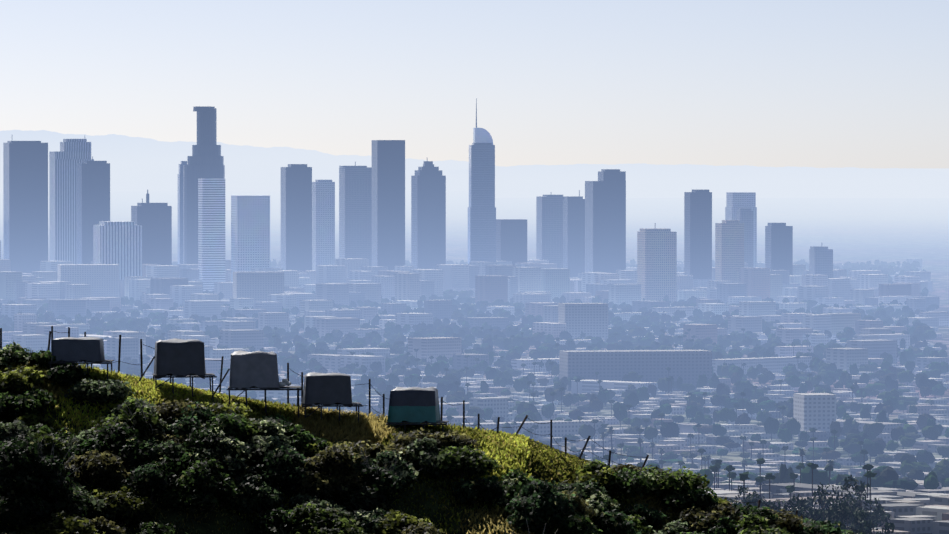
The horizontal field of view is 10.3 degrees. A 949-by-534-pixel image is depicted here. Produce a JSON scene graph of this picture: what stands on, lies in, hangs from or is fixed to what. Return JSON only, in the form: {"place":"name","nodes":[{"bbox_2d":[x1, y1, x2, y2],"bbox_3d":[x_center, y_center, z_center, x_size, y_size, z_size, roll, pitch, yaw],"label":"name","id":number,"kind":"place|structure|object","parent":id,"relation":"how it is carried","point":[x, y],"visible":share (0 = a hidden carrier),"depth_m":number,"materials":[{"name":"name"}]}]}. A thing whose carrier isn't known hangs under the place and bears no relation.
{"place":"outdoors","nodes":[
{"label":"outdoors","id":0,"kind":"place"},
{"bbox_2d":[0,130,499,191],"bbox_3d":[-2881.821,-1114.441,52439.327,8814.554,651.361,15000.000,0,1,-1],"label":"mountains","id":1,"kind":"structure","parent":0,"point":[138,164],"depth_m":54102.94,"materials":[{"name":"blue"}]},
{"bbox_2d":[0,360,733,533],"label":"bushes","id":2,"kind":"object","parent":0,"point":[172,515],"depth_m":191.09,"materials":[{"name":"green plant"}]},
{"bbox_2d":[48,337,113,379],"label":"beehive box","id":3,"kind":"object","parent":2,"relation":"on","point":[83,350],"visible":0.92,"depth_m":196.43,"materials":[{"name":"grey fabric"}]},
{"bbox_2d":[139,338,216,401],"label":"beehive box","id":4,"kind":"object","parent":2,"relation":"on","point":[176,358],"visible":0.98,"depth_m":196.52,"materials":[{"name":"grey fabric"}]},
{"bbox_2d":[213,350,302,417],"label":"beehive box","id":5,"kind":"object","parent":2,"relation":"on","point":[256,370],"visible":0.98,"depth_m":196.58,"materials":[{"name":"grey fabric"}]},
{"bbox_2d":[301,372,362,421],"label":"beehive box","id":6,"kind":"object","parent":2,"relation":"on","point":[320,390],"visible":0.94,"depth_m":196.65,"materials":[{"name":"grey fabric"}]},
{"bbox_2d":[386,387,448,432],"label":"beehive box","id":7,"kind":"object","parent":2,"relation":"on","point":[413,406],"visible":0.88,"depth_m":196.74,"materials":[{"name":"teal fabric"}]},
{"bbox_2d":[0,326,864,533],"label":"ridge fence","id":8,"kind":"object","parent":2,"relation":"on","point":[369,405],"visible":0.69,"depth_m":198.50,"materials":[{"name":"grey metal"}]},
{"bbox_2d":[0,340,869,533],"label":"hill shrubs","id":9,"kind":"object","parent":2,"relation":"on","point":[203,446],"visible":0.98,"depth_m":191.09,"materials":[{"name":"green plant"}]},
{"bbox_2d":[0,168,948,459],"bbox_3d":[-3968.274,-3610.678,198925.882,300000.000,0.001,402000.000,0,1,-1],"label":"city ground","id":10,"kind":"structure","parent":0,"point":[872,230],"depth_m":18833.20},
{"bbox_2d":[3,141,47,272],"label":"skyscraper","id":11,"kind":"structure","parent":10,"relation":"on","point":[25,201],"depth_m":9654.40,"materials":[{"name":"blue glass"}]},
{"bbox_2d":[49,139,93,263],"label":"skyscraper","id":12,"kind":"structure","parent":10,"relation":"on","point":[67,157],"depth_m":9803.73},
{"bbox_2d":[77,156,109,263],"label":"skyscraper","id":13,"kind":"structure","parent":10,"relation":"on","point":[93,192],"depth_m":9464.07,"materials":[{"name":"glass"}]},
{"bbox_2d":[93,221,141,279],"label":"high-rise building","id":14,"kind":"structure","parent":10,"relation":"on","point":[118,242],"depth_m":8563.15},
{"bbox_2d":[131,190,171,264],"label":"skyscraper","id":15,"kind":"structure","parent":10,"relation":"on","point":[154,220],"depth_m":8966.48,"materials":[{"name":"glass"}]},
{"bbox_2d":[178,161,186,263],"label":"skyscraper","id":16,"kind":"structure","parent":10,"relation":"on","point":[180,217],"depth_m":9629.39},
{"bbox_2d":[183,106,224,263],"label":"skyscraper","id":17,"kind":"structure","parent":10,"relation":"on","point":[205,160],"depth_m":9465.58,"materials":[{"name":"glass"}]},
{"bbox_2d":[198,179,224,291],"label":"skyscraper","id":18,"kind":"structure","parent":10,"relation":"on","point":[211,230],"depth_m":8875.72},
{"bbox_2d":[231,195,269,281],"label":"building","id":19,"kind":"structure","parent":10,"relation":"on","point":[250,231],"depth_m":8770.80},
{"bbox_2d":[281,164,311,270],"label":"skyscraper","id":20,"kind":"structure","parent":10,"relation":"on","point":[296,216],"depth_m":9574.44,"materials":[{"name":"glass"}]},
{"bbox_2d":[312,180,334,270],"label":"skyscraper","id":21,"kind":"structure","parent":10,"relation":"on","point":[323,222],"depth_m":9780.62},
{"bbox_2d":[339,162,371,265],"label":"skyscraper","id":22,"kind":"structure","parent":10,"relation":"on","point":[355,211],"depth_m":9774.47,"materials":[{"name":"glass"}]},
{"bbox_2d":[372,140,404,269],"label":"skyscraper","id":23,"kind":"structure","parent":10,"relation":"on","point":[388,203],"depth_m":9476.15,"materials":[{"name":"blue glass"}]},
{"bbox_2d":[411,161,445,268],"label":"skyscraper","id":24,"kind":"structure","parent":10,"relation":"on","point":[428,215],"depth_m":9578.11,"materials":[{"name":"glass"}]},
{"bbox_2d":[0,258,948,533],"bbox_3d":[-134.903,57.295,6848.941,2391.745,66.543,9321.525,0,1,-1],"label":"city buildings","id":25,"kind":"structure","parent":10,"relation":"on","point":[266,294],"depth_m":6631.78,"materials":[{"name":"grey concrete"}]},
{"bbox_2d":[0,259,948,510],"bbox_3d":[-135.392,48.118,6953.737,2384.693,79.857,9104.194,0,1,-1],"label":"city trees","id":26,"kind":"object","parent":10,"relation":"on","point":[517,343],"visible":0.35,"depth_m":5363.86,"materials":[{"name":"plant"}]},
{"bbox_2d":[468,98,495,264],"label":"skyscraper","id":27,"kind":"structure","parent":10,"relation":"on","point":[481,227],"depth_m":9182.06,"materials":[{"name":"glass"}]},
{"bbox_2d":[496,219,526,264],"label":"building","id":28,"kind":"structure","parent":10,"relation":"on","point":[511,239],"depth_m":9282.92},
{"bbox_2d":[536,195,563,267],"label":"skyscraper","id":29,"kind":"structure","parent":10,"relation":"on","point":[549,227],"depth_m":9686.29,"materials":[{"name":"blue glass"}]},
{"bbox_2d":[563,190,584,277],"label":"skyscraper","id":30,"kind":"structure","parent":10,"relation":"on","point":[574,234],"depth_m":9590.52,"materials":[{"name":"blue glass"}]},
{"bbox_2d":[585,169,625,272],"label":"skyscraper","id":31,"kind":"structure","parent":10,"relation":"on","point":[605,222],"depth_m":9381.98,"materials":[{"name":"blue glass"}]},
{"bbox_2d":[637,223,676,302],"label":"skyscraper","id":32,"kind":"structure","parent":10,"relation":"on","point":[656,263],"depth_m":8287.32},
{"bbox_2d":[684,190,711,278],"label":"skyscraper","id":33,"kind":"structure","parent":10,"relation":"on","point":[697,234],"depth_m":8893.20,"materials":[{"name":"blue glass"}]},
{"bbox_2d":[715,220,743,282],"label":"skyscraper","id":34,"kind":"structure","parent":10,"relation":"on","point":[729,249],"depth_m":8494.21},
{"bbox_2d":[725,192,756,267],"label":"skyscraper","id":35,"kind":"structure","parent":10,"relation":"on","point":[735,201],"depth_m":9694.88,"materials":[{"name":"glass"}]},
{"bbox_2d":[590,426,894,533],"bbox_3d":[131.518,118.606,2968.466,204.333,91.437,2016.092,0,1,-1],"label":"trees","id":36,"kind":"object","parent":10,"relation":"on","point":[856,516],"visible":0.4,"depth_m":2228.56,"materials":[{"name":"green plant"}]},
{"bbox_2d":[737,208,752,267],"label":"skyscraper","id":37,"kind":"structure","parent":10,"relation":"on","point":[745,216],"depth_m":9101.36,"materials":[{"name":"blue glass"}]},
{"bbox_2d":[765,223,792,274],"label":"skyscraper","id":38,"kind":"structure","parent":10,"relation":"on","point":[778,246],"depth_m":8796.82,"materials":[{"name":"glass"}]},
{"bbox_2d":[809,246,832,277],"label":"building","id":39,"kind":"structure","parent":10,"relation":"on","point":[820,260],"depth_m":8600.92,"materials":[{"name":"concrete"}]},
{"bbox_2d":[0,0,948,167],"label":"sky","id":40,"kind":"structure","parent":0,"point":[759,83],"materials":[{"name":"white"}]},
{"bbox_2d":[448,163,948,197],"bbox_3d":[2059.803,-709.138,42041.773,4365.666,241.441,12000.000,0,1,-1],"label":"hills","id":41,"kind":"structure","parent":0,"point":[644,180],"depth_m":41488.40,"materials":[{"name":"blue"}]},
{"bbox_2d":[605,460,933,533],"bbox_3d":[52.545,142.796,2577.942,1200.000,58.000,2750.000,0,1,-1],"label":"foothill ground","id":42,"kind":"structure","parent":0,"point":[723,471],"depth_m":3872.92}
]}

